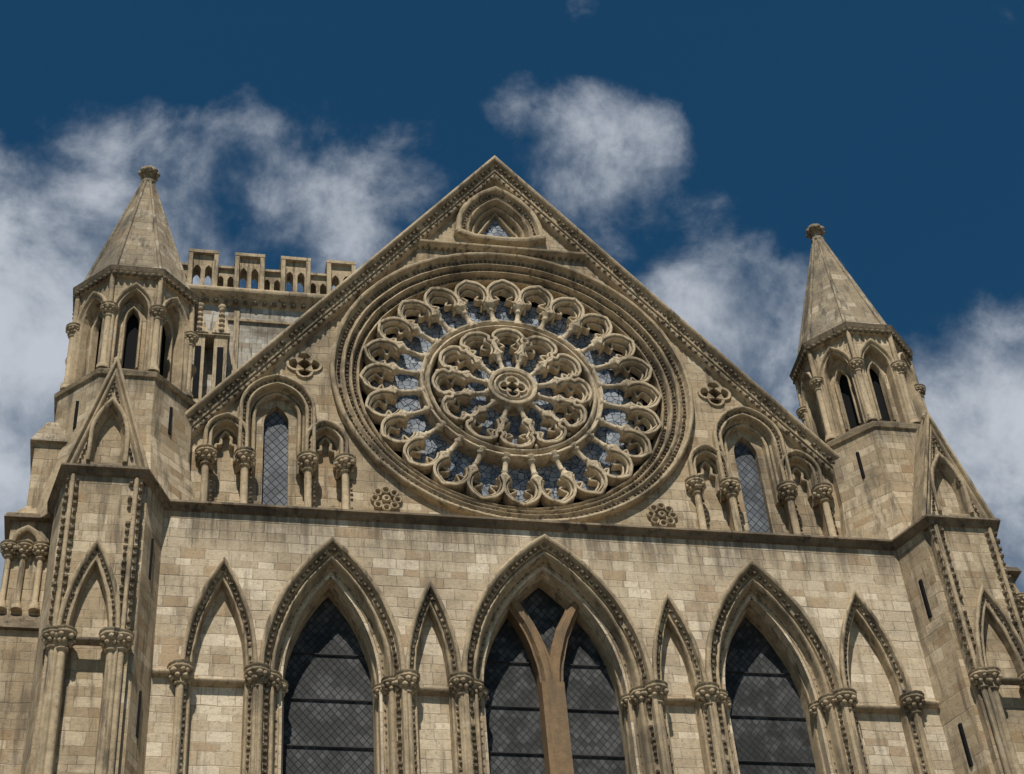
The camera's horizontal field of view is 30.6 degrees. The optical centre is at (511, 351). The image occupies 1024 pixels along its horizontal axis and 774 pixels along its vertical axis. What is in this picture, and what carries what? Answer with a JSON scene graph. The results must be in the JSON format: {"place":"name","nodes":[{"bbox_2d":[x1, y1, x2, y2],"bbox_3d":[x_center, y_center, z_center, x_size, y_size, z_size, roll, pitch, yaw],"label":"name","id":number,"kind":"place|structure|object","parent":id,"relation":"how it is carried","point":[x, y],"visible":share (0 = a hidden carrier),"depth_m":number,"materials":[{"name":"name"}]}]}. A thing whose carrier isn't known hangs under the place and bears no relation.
{"place":"outdoors","nodes":[
{"label":"outdoors","id":0,"kind":"place"},
{"bbox_2d":[0,0,1023,592],"label":"sky","id":1,"kind":"structure","parent":0,"point":[697,144],"materials":[{"name":"blue"}]},
{"bbox_2d":[189,184,840,536],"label":"gable wall","id":2,"kind":"structure","parent":0,"point":[368,475],"depth_m":44.15,"materials":[{"name":"beige stone"}]},
{"bbox_2d":[203,186,823,526],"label":"gable mouldings","id":3,"kind":"object","parent":2,"relation":"attached to","point":[800,467],"visible":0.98,"depth_m":45.16,"materials":[{"name":"beige stone"}]},
{"bbox_2d":[195,444,836,536],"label":"gable arcade columns","id":4,"kind":"structure","parent":2,"relation":"attached to","point":[344,463],"depth_m":42.70,"materials":[{"name":"beige stone"}]},
{"label":"ground","id":5,"kind":"structure","parent":0,"visible":0},
{"bbox_2d":[0,278,193,773],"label":"turret walls","id":6,"kind":"structure","parent":5,"relation":"on","point":[102,512],"depth_m":37.44,"materials":[{"name":"beige stone"}]},
{"bbox_2d":[0,269,198,773],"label":"turret mouldings","id":7,"kind":"object","parent":6,"relation":"attached to","point":[57,636],"visible":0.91,"depth_m":39.16,"materials":[{"name":"beige stone"}]},
{"bbox_2d":[0,264,198,645],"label":"turret bands","id":8,"kind":"object","parent":6,"relation":"attached to","point":[20,622],"visible":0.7,"depth_m":37.79,"materials":[{"name":"beige stone"}]},
{"bbox_2d":[30,165,189,473],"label":"turret spire","id":9,"kind":"structure","parent":6,"relation":"on","point":[141,235],"depth_m":46.31,"materials":[{"name":"beige stone"}]},
{"bbox_2d":[73,314,172,738],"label":"turret openings","id":10,"kind":"object","parent":6,"relation":"in","point":[129,356],"visible":0.26,"depth_m":43.53,"materials":[{"name":"black"}]},
{"bbox_2d":[202,305,304,397],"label":"crossing tower walls","id":11,"kind":"structure","parent":5,"relation":"on","point":[253,339],"depth_m":87.15,"materials":[{"name":"beige stone"}]},
{"bbox_2d":[192,345,223,397],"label":"crossing tower windows","id":12,"kind":"structure","parent":11,"relation":"in","point":[219,368],"depth_m":83.80,"materials":[{"name":"black glass"}]},
{"bbox_2d":[204,297,312,308],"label":"crossing tower corbels","id":13,"kind":"object","parent":11,"relation":"attached to","point":[235,301],"visible":0.23,"depth_m":88.12,"materials":[{"name":"beige stone"}]},
{"bbox_2d":[181,249,355,402],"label":"crossing tower parapet","id":14,"kind":"structure","parent":11,"relation":"on","point":[202,264],"depth_m":88.71,"materials":[{"name":"beige stone"}]},
{"bbox_2d":[144,511,954,773],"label":"arcade wall","id":15,"kind":"structure","parent":5,"relation":"on","point":[401,564],"depth_m":39.38,"materials":[{"name":"beige stone"}]},
{"bbox_2d":[185,155,839,481],"bbox_3d":[-0.143,-1.088,47.472,17.211,11.356,1.528,4,-45,-10],"label":"gable coping","id":16,"kind":"object","parent":15,"relation":"on","point":[722,376],"visible":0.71,"depth_m":47.23,"materials":[{"name":"beige stone"}]},
{"bbox_2d":[483,219,509,236],"bbox_3d":[-0.436,-3.209,49.994,1.200,1.150,0.020,4,-45,-10],"label":"apex glass","id":17,"kind":"object","parent":16,"relation":"attached to","point":[494,228],"visible":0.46,"depth_m":49.99,"materials":[{"name":"grey glass"}]},
{"bbox_2d":[359,279,661,507],"bbox_3d":[-0.018,0.986,45.903,7.564,7.553,0.488,4,-45,-10],"label":"rose tracery","id":18,"kind":"object","parent":16,"relation":"attached to","point":[524,341],"visible":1,"depth_m":45.74,"materials":[{"name":"beige stone"}]},
{"bbox_2d":[372,301,643,505],"bbox_3d":[-0.061,1.161,46.080,6.800,6.800,0.030,4,-45,-10],"label":"rose glass","id":19,"kind":"object","parent":18,"relation":"in","point":[520,478],"visible":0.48,"depth_m":45.85,"materials":[{"name":"grey glass"}]},
{"bbox_2d":[362,296,653,507],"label":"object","id":20,"kind":"object","parent":18,"relation":"in","point":[534,304],"visible":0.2,"depth_m":46.87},
{"bbox_2d":[329,252,694,521],"bbox_3d":[-0.016,0.975,45.887,9.012,9.013,0.945,4,-45,-10],"label":"rose rim","id":21,"kind":"object","parent":16,"relation":"attached to","point":[441,491],"visible":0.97,"depth_m":46.28,"materials":[{"name":"beige stone"}]},
{"bbox_2d":[262,411,769,532],"bbox_3d":[0.163,3.215,43.972,12.050,4.100,0.020,4,-45,-10],"label":"lancet glass","id":22,"kind":"object","parent":16,"relation":"attached to","point":[274,480],"visible":0.62,"depth_m":43.98,"materials":[{"name":"grey glass"}]},
{"bbox_2d":[47,462,1000,550],"bbox_3d":[0.509,4.406,41.534,21.143,0.359,3.974,4,-45,-10],"label":"string course","id":23,"kind":"object","parent":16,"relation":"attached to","point":[167,503],"visible":0.65,"depth_m":40.63,"materials":[{"name":"stone"}]},
{"bbox_2d":[179,166,926,773],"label":"dogtooth bands","id":24,"kind":"object","parent":16,"relation":"attached to","point":[539,548],"visible":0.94,"depth_m":43.69,"materials":[{"name":"stone"}]},
{"bbox_2d":[508,598,579,773],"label":"central mullion","id":25,"kind":"object","parent":15,"relation":"attached to","point":[547,668],"visible":0.93,"depth_m":38.73,"materials":[{"name":"brown stone"}]},
{"bbox_2d":[151,534,938,773],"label":"arcade mouldings","id":26,"kind":"object","parent":15,"relation":"attached to","point":[759,589],"visible":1,"depth_m":38.66,"materials":[{"name":"beige stone"}]},
{"bbox_2d":[283,652,814,763],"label":"saddle bars","id":27,"kind":"object","parent":15,"relation":"attached to","point":[535,708],"visible":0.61,"depth_m":38.55,"materials":[{"name":"metal"}]},
{"bbox_2d":[282,588,816,773],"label":"arcade glass","id":28,"kind":"object","parent":15,"relation":"in","point":[327,629],"depth_m":38.69,"materials":[{"name":"grey glass"}]},
{"bbox_2d":[166,659,934,773],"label":"arcade shafts","id":29,"kind":"object","parent":15,"relation":"attached to","point":[705,692],"visible":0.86,"depth_m":37.56,"materials":[{"name":"beige stone"}]},
{"bbox_2d":[799,334,1023,773],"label":"turret walls","id":30,"kind":"structure","parent":5,"relation":"on","point":[876,502],"depth_m":41.26,"materials":[{"name":"beige stone"}]},
{"bbox_2d":[797,224,885,355],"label":"turret spire","id":31,"kind":"structure","parent":30,"relation":"on","point":[834,296],"depth_m":49.68,"materials":[{"name":"beige stone"}]},
{"bbox_2d":[839,369,972,767],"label":"turret openings","id":32,"kind":"object","parent":30,"relation":"in","point":[848,403],"visible":0.27,"depth_m":46.64,"materials":[{"name":"black"}]},
{"bbox_2d":[789,321,1023,685],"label":"turret bands","id":33,"kind":"object","parent":30,"relation":"attached to","point":[1015,572],"visible":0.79,"depth_m":41.75,"materials":[{"name":"beige stone"}]},
{"bbox_2d":[791,326,1023,773],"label":"turret mouldings","id":34,"kind":"object","parent":30,"relation":"attached to","point":[817,414],"visible":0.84,"depth_m":44.05,"materials":[{"name":"beige stone"}]}
]}

